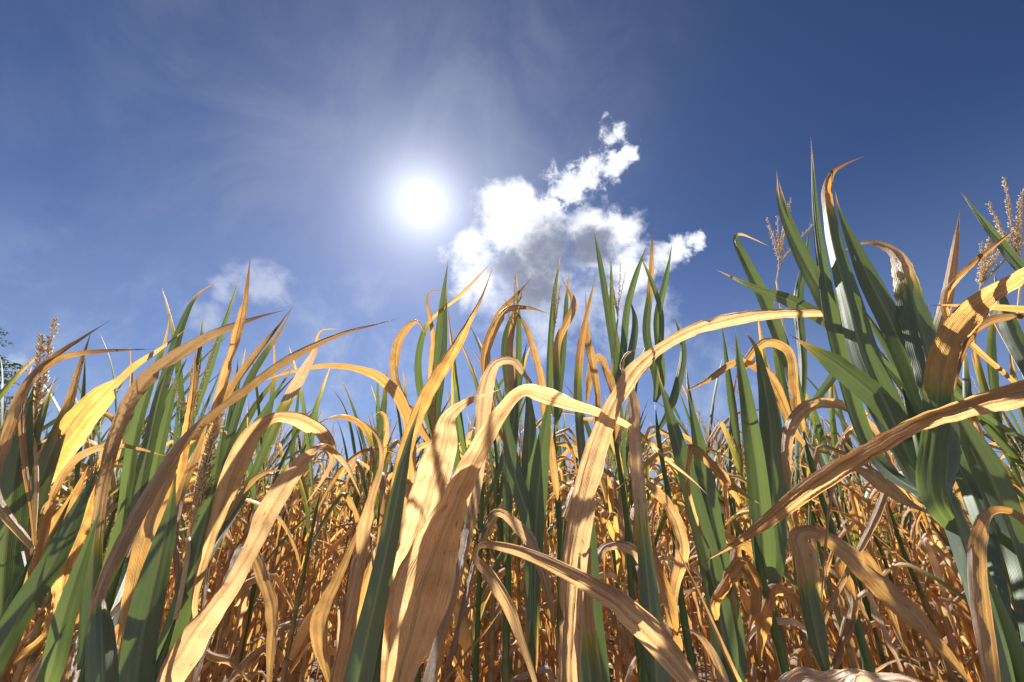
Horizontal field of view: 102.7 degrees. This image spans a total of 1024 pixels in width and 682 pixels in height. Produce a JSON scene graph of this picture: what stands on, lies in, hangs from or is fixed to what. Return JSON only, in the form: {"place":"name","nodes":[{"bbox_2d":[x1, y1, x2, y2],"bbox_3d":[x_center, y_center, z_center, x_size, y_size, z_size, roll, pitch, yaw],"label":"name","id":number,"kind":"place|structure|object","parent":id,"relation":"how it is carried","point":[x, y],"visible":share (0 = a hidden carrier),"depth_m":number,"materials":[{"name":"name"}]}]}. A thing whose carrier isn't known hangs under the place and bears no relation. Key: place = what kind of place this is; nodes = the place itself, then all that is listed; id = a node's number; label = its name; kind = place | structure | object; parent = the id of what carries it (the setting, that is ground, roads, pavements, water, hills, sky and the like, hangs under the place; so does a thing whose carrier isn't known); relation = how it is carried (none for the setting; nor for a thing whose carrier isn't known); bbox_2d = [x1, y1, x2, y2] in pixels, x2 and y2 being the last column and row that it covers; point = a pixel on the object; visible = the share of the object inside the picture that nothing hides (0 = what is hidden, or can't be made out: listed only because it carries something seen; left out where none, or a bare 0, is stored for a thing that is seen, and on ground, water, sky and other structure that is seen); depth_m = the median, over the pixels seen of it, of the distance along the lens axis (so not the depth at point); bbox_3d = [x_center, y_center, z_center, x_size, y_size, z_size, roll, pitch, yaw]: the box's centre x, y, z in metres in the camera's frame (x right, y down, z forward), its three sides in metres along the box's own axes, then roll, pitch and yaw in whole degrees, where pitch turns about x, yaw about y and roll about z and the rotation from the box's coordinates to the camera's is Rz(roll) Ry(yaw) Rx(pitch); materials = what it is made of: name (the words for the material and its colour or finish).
{"place":"outdoors","nodes":[
{"label":"outdoors","id":0,"kind":"place"},
{"bbox_2d":[30,566,974,681],"bbox_3d":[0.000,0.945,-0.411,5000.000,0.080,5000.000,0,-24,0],"label":"ground","id":1,"kind":"structure","parent":0,"point":[319,675],"depth_m":3.17,"materials":[{"name":"soil"}]},
{"bbox_2d":[0,327,45,445],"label":"tree","id":2,"kind":"object","parent":1,"relation":"on","point":[5,368],"visible":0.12,"depth_m":8.45,"materials":[{"name":"green plant"}]},
{"bbox_2d":[6,380,124,681],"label":"maize plant","id":3,"kind":"object","parent":1,"relation":"on","point":[66,483],"visible":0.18,"depth_m":3.23,"materials":[{"name":"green plant"}]},
{"bbox_2d":[0,317,146,672],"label":"maize plant","id":4,"kind":"object","parent":1,"relation":"on","point":[24,491],"visible":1,"depth_m":0.80,"materials":[{"name":"green plant"}]},
{"bbox_2d":[11,405,136,681],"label":"maize plant","id":5,"kind":"object","parent":1,"relation":"on","point":[120,455],"visible":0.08,"depth_m":1.92,"materials":[{"name":"green plant"}]},
{"bbox_2d":[0,328,186,681],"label":"maize plant","id":6,"kind":"object","parent":1,"relation":"on","point":[80,418],"visible":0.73,"depth_m":0.90,"materials":[{"name":"yellow plant"}]},
{"bbox_2d":[12,360,196,681],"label":"maize plant","id":7,"kind":"object","parent":1,"relation":"on","point":[46,607],"visible":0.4,"depth_m":1.16,"materials":[{"name":"green plant"}]},
{"bbox_2d":[7,372,203,676],"bbox_3d":[-2.334,1.162,2.155,0.776,2.325,0.515,19,-30,-36],"label":"maize plant","id":8,"kind":"object","parent":1,"relation":"on","point":[64,491],"visible":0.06,"depth_m":2.17,"materials":[{"name":"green plant"}]},
{"bbox_2d":[16,359,216,681],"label":"maize plant","id":9,"kind":"object","parent":1,"relation":"on","point":[25,639],"visible":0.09,"depth_m":1.35,"materials":[{"name":"green plant"}]},
{"bbox_2d":[12,333,231,675],"bbox_3d":[-2.161,0.966,2.181,0.830,2.374,0.368,1,-24,-1],"label":"maize plant","id":10,"kind":"object","parent":1,"relation":"on","point":[34,656],"visible":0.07,"depth_m":2.24,"materials":[{"name":"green plant"}]},
{"bbox_2d":[84,283,240,645],"bbox_3d":[-1.334,0.781,1.507,0.328,2.107,0.700,11,-26,-24],"label":"maize plant","id":11,"kind":"object","parent":1,"relation":"on","point":[199,401],"visible":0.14,"depth_m":1.72,"materials":[{"name":"green plant"}]},
{"bbox_2d":[104,290,221,633],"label":"maize plant","id":12,"kind":"object","parent":1,"relation":"on","point":[180,391],"visible":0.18,"depth_m":2.17,"materials":[{"name":"green plant"}]},
{"bbox_2d":[69,281,283,681],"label":"maize plant","id":13,"kind":"object","parent":1,"relation":"on","point":[139,392],"visible":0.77,"depth_m":0.89,"materials":[{"name":"green plant"}]},
{"bbox_2d":[74,348,301,681],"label":"maize plant","id":14,"kind":"object","parent":1,"relation":"on","point":[243,423],"visible":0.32,"depth_m":2.38,"materials":[{"name":"green plant"}]},
{"bbox_2d":[171,453,271,681],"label":"maize plant","id":15,"kind":"object","parent":1,"relation":"on","point":[223,552],"visible":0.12,"depth_m":2.91,"materials":[{"name":"brown plant"}]},
{"bbox_2d":[180,452,281,681],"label":"maize plant","id":16,"kind":"object","parent":1,"relation":"on","point":[226,631],"visible":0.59,"depth_m":1.67,"materials":[{"name":"brown plant"}]},
{"bbox_2d":[85,255,394,681],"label":"maize plant","id":17,"kind":"object","parent":1,"relation":"on","point":[141,654],"visible":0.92,"depth_m":0.54,"materials":[{"name":"green plant"}]},
{"bbox_2d":[201,409,312,681],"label":"maize plant","id":18,"kind":"object","parent":1,"relation":"on","point":[282,442],"visible":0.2,"depth_m":3.00,"materials":[{"name":"brown plant"}]},
{"bbox_2d":[167,345,351,681],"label":"maize plant","id":19,"kind":"object","parent":1,"relation":"on","point":[208,672],"visible":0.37,"depth_m":2.49,"materials":[{"name":"brown plant"}]},
{"bbox_2d":[156,411,363,681],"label":"maize plant","id":20,"kind":"object","parent":1,"relation":"on","point":[188,652],"visible":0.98,"depth_m":0.57,"materials":[{"name":"beige plant"}]},
{"bbox_2d":[174,351,362,681],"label":"maize plant","id":21,"kind":"object","parent":1,"relation":"on","point":[255,592],"visible":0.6,"depth_m":1.97,"materials":[{"name":"brown plant"}]},
{"bbox_2d":[221,392,333,681],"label":"maize plant","id":22,"kind":"object","parent":1,"relation":"on","point":[293,450],"visible":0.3,"depth_m":2.62,"materials":[{"name":"brown plant"}]},
{"bbox_2d":[241,368,332,681],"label":"maize plant","id":23,"kind":"object","parent":1,"relation":"on","point":[313,415],"visible":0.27,"depth_m":2.78,"materials":[{"name":"brown plant"}]},
{"bbox_2d":[242,463,344,681],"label":"maize plant","id":24,"kind":"object","parent":1,"relation":"on","point":[316,598],"visible":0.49,"depth_m":2.28,"materials":[{"name":"brown plant"}]},
{"bbox_2d":[237,442,355,681],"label":"maize plant","id":25,"kind":"object","parent":1,"relation":"on","point":[283,604],"visible":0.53,"depth_m":2.09,"materials":[{"name":"brown plant"}]},
{"bbox_2d":[261,431,343,677],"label":"maize plant","id":26,"kind":"object","parent":1,"relation":"on","point":[295,591],"visible":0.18,"depth_m":2.98,"materials":[{"name":"brown plant"}]},
{"bbox_2d":[216,347,396,681],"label":"maize plant","id":27,"kind":"object","parent":1,"relation":"on","point":[291,649],"visible":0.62,"depth_m":1.55,"materials":[{"name":"brown plant"}]},
{"bbox_2d":[283,443,348,681],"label":"maize plant","id":28,"kind":"object","parent":1,"relation":"on","point":[312,550],"visible":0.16,"depth_m":2.91,"materials":[{"name":"brown plant"}]},
{"bbox_2d":[305,475,376,681],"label":"maize plant","id":29,"kind":"object","parent":1,"relation":"on","point":[312,654],"visible":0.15,"depth_m":2.50,"materials":[{"name":"brown plant"}]},
{"bbox_2d":[290,420,393,672],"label":"maize plant","id":30,"kind":"object","parent":1,"relation":"on","point":[333,534],"visible":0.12,"depth_m":3.34,"materials":[{"name":"brown plant"}]},
{"bbox_2d":[314,391,389,681],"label":"maize plant","id":31,"kind":"object","parent":1,"relation":"on","point":[357,499],"visible":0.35,"depth_m":2.71,"materials":[{"name":"brown plant"}]},
{"bbox_2d":[321,368,391,595],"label":"maize plant","id":32,"kind":"object","parent":1,"relation":"on","point":[383,429],"visible":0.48,"depth_m":1.85,"materials":[{"name":"brown plant"}]},
{"bbox_2d":[307,364,423,678],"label":"maize plant","id":33,"kind":"object","parent":1,"relation":"on","point":[369,435],"visible":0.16,"depth_m":2.03,"materials":[{"name":"brown plant"}]},
{"bbox_2d":[335,375,397,567],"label":"maize plant","id":34,"kind":"object","parent":1,"relation":"on","point":[366,453],"visible":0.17,"depth_m":3.02,"materials":[{"name":"brown plant"}]},
{"bbox_2d":[266,268,492,681],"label":"maize plant","id":35,"kind":"object","parent":1,"relation":"on","point":[358,655],"visible":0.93,"depth_m":0.49,"materials":[{"name":"beige plant"}]},
{"bbox_2d":[288,373,489,681],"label":"maize plant","id":36,"kind":"object","parent":1,"relation":"on","point":[334,632],"visible":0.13,"depth_m":2.29,"materials":[{"name":"brown plant"}]},
{"bbox_2d":[389,258,491,681],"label":"maize plant","id":37,"kind":"object","parent":1,"relation":"on","point":[433,412],"visible":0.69,"depth_m":1.27,"materials":[{"name":"green plant"}]},
{"bbox_2d":[371,313,570,681],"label":"maize plant","id":38,"kind":"object","parent":1,"relation":"on","point":[466,640],"visible":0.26,"depth_m":1.42,"materials":[{"name":"brown plant"}]},
{"bbox_2d":[440,378,503,681],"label":"maize plant","id":39,"kind":"object","parent":1,"relation":"on","point":[472,438],"visible":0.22,"depth_m":2.85,"materials":[{"name":"brown plant"}]},
{"bbox_2d":[416,398,549,681],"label":"maize plant","id":40,"kind":"object","parent":1,"relation":"on","point":[487,644],"visible":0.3,"depth_m":1.96,"materials":[{"name":"brown plant"}]},
{"bbox_2d":[416,369,554,681],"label":"maize plant","id":41,"kind":"object","parent":1,"relation":"on","point":[466,614],"visible":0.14,"depth_m":2.42,"materials":[{"name":"brown plant"}]},
{"bbox_2d":[454,326,533,681],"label":"maize plant","id":42,"kind":"object","parent":1,"relation":"on","point":[495,492],"visible":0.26,"depth_m":1.94,"materials":[{"name":"brown plant"}]},
{"bbox_2d":[480,273,547,681],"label":"maize plant","id":43,"kind":"object","parent":1,"relation":"on","point":[512,376],"visible":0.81,"depth_m":1.29,"materials":[{"name":"green plant"}]},
{"bbox_2d":[449,337,588,676],"bbox_3d":[0.072,1.222,2.393,0.975,2.638,0.248,14,-27,-30],"label":"maize plant","id":44,"kind":"object","parent":1,"relation":"on","point":[541,639],"visible":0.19,"depth_m":2.36,"materials":[{"name":"brown plant"}]},
{"bbox_2d":[417,328,629,681],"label":"maize plant","id":45,"kind":"object","parent":1,"relation":"on","point":[496,627],"visible":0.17,"depth_m":1.74,"materials":[{"name":"brown plant"}]},
{"bbox_2d":[503,371,552,681],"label":"maize plant","id":46,"kind":"object","parent":1,"relation":"on","point":[528,482],"visible":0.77,"depth_m":1.05,"materials":[{"name":"green plant"}]},
{"bbox_2d":[42,452,1023,647],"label":"maize field","id":47,"kind":"structure","parent":1,"relation":"on","point":[656,517],"depth_m":5.13,"materials":[{"name":"orange plant"}]},
{"bbox_2d":[495,437,575,681],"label":"maize plant","id":48,"kind":"object","parent":1,"relation":"on","point":[513,559],"visible":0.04,"depth_m":2.55,"materials":[{"name":"brown plant"}]},
{"bbox_2d":[504,255,576,642],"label":"maize plant","id":49,"kind":"object","parent":1,"relation":"on","point":[556,358],"visible":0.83,"depth_m":1.44,"materials":[{"name":"green plant"}]},
{"bbox_2d":[380,356,704,681],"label":"maize plant","id":50,"kind":"object","parent":1,"relation":"on","point":[428,571],"visible":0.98,"depth_m":0.48,"materials":[{"name":"beige plant"}]},
{"bbox_2d":[459,347,627,681],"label":"maize plant","id":51,"kind":"object","parent":1,"relation":"on","point":[521,591],"visible":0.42,"depth_m":2.21,"materials":[{"name":"brown plant"}]},
{"bbox_2d":[540,480,568,681],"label":"maize plant","id":52,"kind":"object","parent":1,"relation":"on","point":[542,592],"visible":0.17,"depth_m":2.49,"materials":[{"name":"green plant"}]},
{"bbox_2d":[564,384,634,681],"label":"maize plant","id":53,"kind":"object","parent":1,"relation":"on","point":[609,492],"visible":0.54,"depth_m":1.60,"materials":[{"name":"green plant"}]},
{"bbox_2d":[571,404,640,681],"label":"maize plant","id":54,"kind":"object","parent":1,"relation":"on","point":[603,513],"visible":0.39,"depth_m":1.45,"materials":[{"name":"brown plant"}]},
{"bbox_2d":[472,535,741,681],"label":"maize plant","id":55,"kind":"object","parent":1,"relation":"on","point":[646,629],"visible":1,"depth_m":0.42,"materials":[{"name":"brown plant"}]},
{"bbox_2d":[585,228,646,681],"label":"maize plant","id":56,"kind":"object","parent":1,"relation":"on","point":[618,349],"visible":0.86,"depth_m":1.43,"materials":[{"name":"green plant"}]},
{"bbox_2d":[549,391,688,673],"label":"maize plant","id":57,"kind":"object","parent":1,"relation":"on","point":[610,654],"visible":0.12,"depth_m":2.79,"materials":[{"name":"brown plant"}]},
{"bbox_2d":[549,399,707,681],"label":"maize plant","id":58,"kind":"object","parent":1,"relation":"on","point":[599,539],"visible":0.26,"depth_m":2.35,"materials":[{"name":"brown plant"}]},
{"bbox_2d":[546,348,713,681],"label":"maize plant","id":59,"kind":"object","parent":1,"relation":"on","point":[618,659],"visible":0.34,"depth_m":1.65,"materials":[{"name":"brown plant"}]},
{"bbox_2d":[553,398,734,681],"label":"maize plant","id":60,"kind":"object","parent":1,"relation":"on","point":[650,460],"visible":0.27,"depth_m":2.01,"materials":[{"name":"brown plant"}]},
{"bbox_2d":[615,348,689,681],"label":"maize plant","id":61,"kind":"object","parent":1,"relation":"on","point":[652,669],"visible":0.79,"depth_m":0.58,"materials":[{"name":"yellow plant"}]},
{"bbox_2d":[640,227,697,675],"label":"maize plant","id":62,"kind":"object","parent":1,"relation":"on","point":[658,363],"visible":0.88,"depth_m":1.41,"materials":[{"name":"green plant"}]},
{"bbox_2d":[628,430,723,681],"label":"maize plant","id":63,"kind":"object","parent":1,"relation":"on","point":[664,516],"visible":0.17,"depth_m":2.13,"materials":[{"name":"brown plant"}]},
{"bbox_2d":[557,273,822,681],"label":"maize plant","id":64,"kind":"object","parent":1,"relation":"on","point":[582,653],"visible":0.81,"depth_m":0.55,"materials":[{"name":"yellow plant"}]},
{"bbox_2d":[616,369,778,681],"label":"maize plant","id":65,"kind":"object","parent":1,"relation":"on","point":[750,658],"visible":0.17,"depth_m":2.26,"materials":[{"name":"brown plant"}]},
{"bbox_2d":[649,385,748,681],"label":"maize plant","id":66,"kind":"object","parent":1,"relation":"on","point":[744,577],"visible":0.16,"depth_m":2.62,"materials":[{"name":"brown plant"}]},
{"bbox_2d":[629,362,790,681],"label":"maize plant","id":67,"kind":"object","parent":1,"relation":"on","point":[695,625],"visible":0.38,"depth_m":2.41,"materials":[{"name":"brown plant"}]},
{"bbox_2d":[657,369,762,681],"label":"maize plant","id":68,"kind":"object","parent":1,"relation":"on","point":[721,574],"visible":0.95,"depth_m":0.86,"materials":[{"name":"green plant"}]},
{"bbox_2d":[645,428,790,677],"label":"maize plant","id":69,"kind":"object","parent":1,"relation":"on","point":[691,597],"visible":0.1,"depth_m":2.65,"materials":[{"name":"brown plant"}]},
{"bbox_2d":[648,367,791,680],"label":"maize plant","id":70,"kind":"object","parent":1,"relation":"on","point":[725,421],"visible":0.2,"depth_m":2.65,"materials":[{"name":"brown plant"}]},
{"bbox_2d":[681,328,790,681],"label":"maize plant","id":71,"kind":"object","parent":1,"relation":"on","point":[737,452],"visible":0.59,"depth_m":1.82,"materials":[{"name":"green plant"}]},
{"bbox_2d":[641,375,831,681],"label":"maize plant","id":72,"kind":"object","parent":1,"relation":"on","point":[744,595],"visible":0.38,"depth_m":1.87,"materials":[{"name":"brown plant"}]},
{"bbox_2d":[657,402,857,681],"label":"maize plant","id":73,"kind":"object","parent":1,"relation":"on","point":[789,650],"visible":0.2,"depth_m":1.89,"materials":[{"name":"brown plant"}]},
{"bbox_2d":[729,329,789,674],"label":"maize plant","id":74,"kind":"object","parent":1,"relation":"on","point":[766,551],"visible":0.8,"depth_m":0.92,"materials":[{"name":"green plant"}]},
{"bbox_2d":[683,198,875,671],"bbox_3d":[0.761,0.453,1.052,0.584,2.129,0.135,0,-24,0],"label":"maize plant","id":75,"kind":"object","parent":1,"relation":"on","point":[779,342],"visible":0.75,"depth_m":1.21,"materials":[{"name":"green plant"}]},
{"bbox_2d":[688,341,942,681],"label":"maize plant","id":76,"kind":"object","parent":1,"relation":"on","point":[876,615],"visible":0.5,"depth_m":1.25,"materials":[{"name":"brown plant"}]},
{"bbox_2d":[758,321,878,669],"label":"maize plant","id":77,"kind":"object","parent":1,"relation":"on","point":[798,655],"visible":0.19,"depth_m":1.55,"materials":[{"name":"brown plant"}]},
{"bbox_2d":[791,396,876,668],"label":"maize plant","id":78,"kind":"object","parent":1,"relation":"on","point":[818,505],"visible":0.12,"depth_m":2.30,"materials":[{"name":"brown plant"}]},
{"bbox_2d":[773,347,913,675],"bbox_3d":[1.601,0.925,1.952,0.342,2.194,0.719,-8,-25,17],"label":"maize plant","id":79,"kind":"object","parent":1,"relation":"on","point":[818,431],"visible":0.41,"depth_m":1.95,"materials":[{"name":"brown plant"}]},
{"bbox_2d":[767,301,927,669],"bbox_3d":[1.874,1.069,2.331,0.447,2.482,0.946,-5,-24,10],"label":"maize plant","id":80,"kind":"object","parent":1,"relation":"on","point":[779,373],"visible":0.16,"depth_m":2.25,"materials":[{"name":"brown plant"}]},
{"bbox_2d":[776,667,921,681],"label":"maize plant","id":81,"kind":"object","parent":1,"relation":"on","point":[801,674],"visible":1,"depth_m":0.34,"materials":[{"name":"beige plant"}]},
{"bbox_2d":[698,304,1023,565],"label":"maize plant","id":82,"kind":"object","parent":1,"relation":"on","point":[839,469],"visible":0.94,"depth_m":0.42,"materials":[{"name":"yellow plant"}]},
{"bbox_2d":[755,397,970,681],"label":"maize plant","id":83,"kind":"object","parent":1,"relation":"on","point":[859,562],"visible":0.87,"depth_m":0.70,"materials":[{"name":"brown plant"}]},
{"bbox_2d":[740,355,1007,681],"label":"maize plant","id":84,"kind":"object","parent":1,"relation":"on","point":[912,670],"visible":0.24,"depth_m":1.61,"materials":[{"name":"brown plant"}]},
{"bbox_2d":[730,347,1020,681],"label":"maize plant","id":85,"kind":"object","parent":1,"relation":"on","point":[896,639],"visible":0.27,"depth_m":1.95,"materials":[{"name":"brown plant"}]},
{"bbox_2d":[807,377,976,681],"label":"maize plant","id":86,"kind":"object","parent":1,"relation":"on","point":[936,595],"visible":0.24,"depth_m":2.37,"materials":[{"name":"brown plant"}]},
{"bbox_2d":[819,383,966,680],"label":"maize plant","id":87,"kind":"object","parent":1,"relation":"on","point":[926,666],"visible":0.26,"depth_m":2.67,"materials":[{"name":"brown plant"}]},
{"bbox_2d":[776,144,1023,681],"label":"maize plant","id":88,"kind":"object","parent":1,"relation":"on","point":[935,463],"visible":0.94,"depth_m":0.61,"materials":[{"name":"green plant"}]},
{"bbox_2d":[833,472,973,681],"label":"maize plant","id":89,"kind":"object","parent":1,"relation":"on","point":[894,573],"visible":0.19,"depth_m":2.76,"materials":[{"name":"brown plant"}]},
{"bbox_2d":[856,451,982,681],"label":"maize plant","id":90,"kind":"object","parent":1,"relation":"on","point":[915,593],"visible":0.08,"depth_m":2.59,"materials":[{"name":"brown plant"}]},
{"bbox_2d":[860,467,983,681],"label":"maize plant","id":91,"kind":"object","parent":1,"relation":"on","point":[950,576],"visible":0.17,"depth_m":2.10,"materials":[{"name":"brown plant"}]},
{"bbox_2d":[828,401,1023,681],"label":"maize plant","id":92,"kind":"object","parent":1,"relation":"on","point":[940,606],"visible":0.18,"depth_m":1.49,"materials":[{"name":"brown plant"}]},
{"bbox_2d":[866,313,1020,640],"bbox_3d":[1.626,0.704,1.278,0.513,2.080,0.943,-9,-25,20],"label":"maize plant","id":93,"kind":"object","parent":1,"relation":"on","point":[967,393],"visible":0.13,"depth_m":1.58,"materials":[{"name":"green plant"}]},
{"bbox_2d":[872,303,1023,638],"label":"maize plant","id":94,"kind":"object","parent":1,"relation":"on","point":[921,571],"visible":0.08,"depth_m":1.32,"materials":[{"name":"brown plant"}]},
{"bbox_2d":[917,512,982,681],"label":"maize plant","id":95,"kind":"object","parent":1,"relation":"on","point":[965,633],"visible":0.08,"depth_m":2.12,"materials":[{"name":"brown plant"}]},
{"bbox_2d":[924,352,1023,569],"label":"maize plant","id":96,"kind":"object","parent":1,"relation":"on","point":[1005,446],"visible":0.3,"depth_m":1.61,"materials":[{"name":"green plant"}]},
{"bbox_2d":[933,177,1023,442],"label":"maize plant","id":97,"kind":"object","parent":1,"relation":"on","point":[1011,333],"visible":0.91,"depth_m":1.33,"materials":[{"name":"green plant"}]},
{"bbox_2d":[955,382,1023,470],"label":"maize plant","id":98,"kind":"object","parent":1,"relation":"on","point":[959,390],"visible":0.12,"depth_m":2.38,"materials":[{"name":"green plant"}]},
{"bbox_2d":[957,310,1023,478],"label":"maize plant","id":99,"kind":"object","parent":1,"relation":"on","point":[991,353],"visible":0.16,"depth_m":2.38,"materials":[{"name":"green plant"}]},
{"bbox_2d":[961,337,1023,508],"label":"maize plant","id":100,"kind":"object","parent":1,"relation":"on","point":[1015,476],"visible":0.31,"depth_m":1.76,"materials":[{"name":"green plant"}]},
{"bbox_2d":[0,0,1023,504],"label":"sky","id":101,"kind":"structure","parent":0,"point":[352,149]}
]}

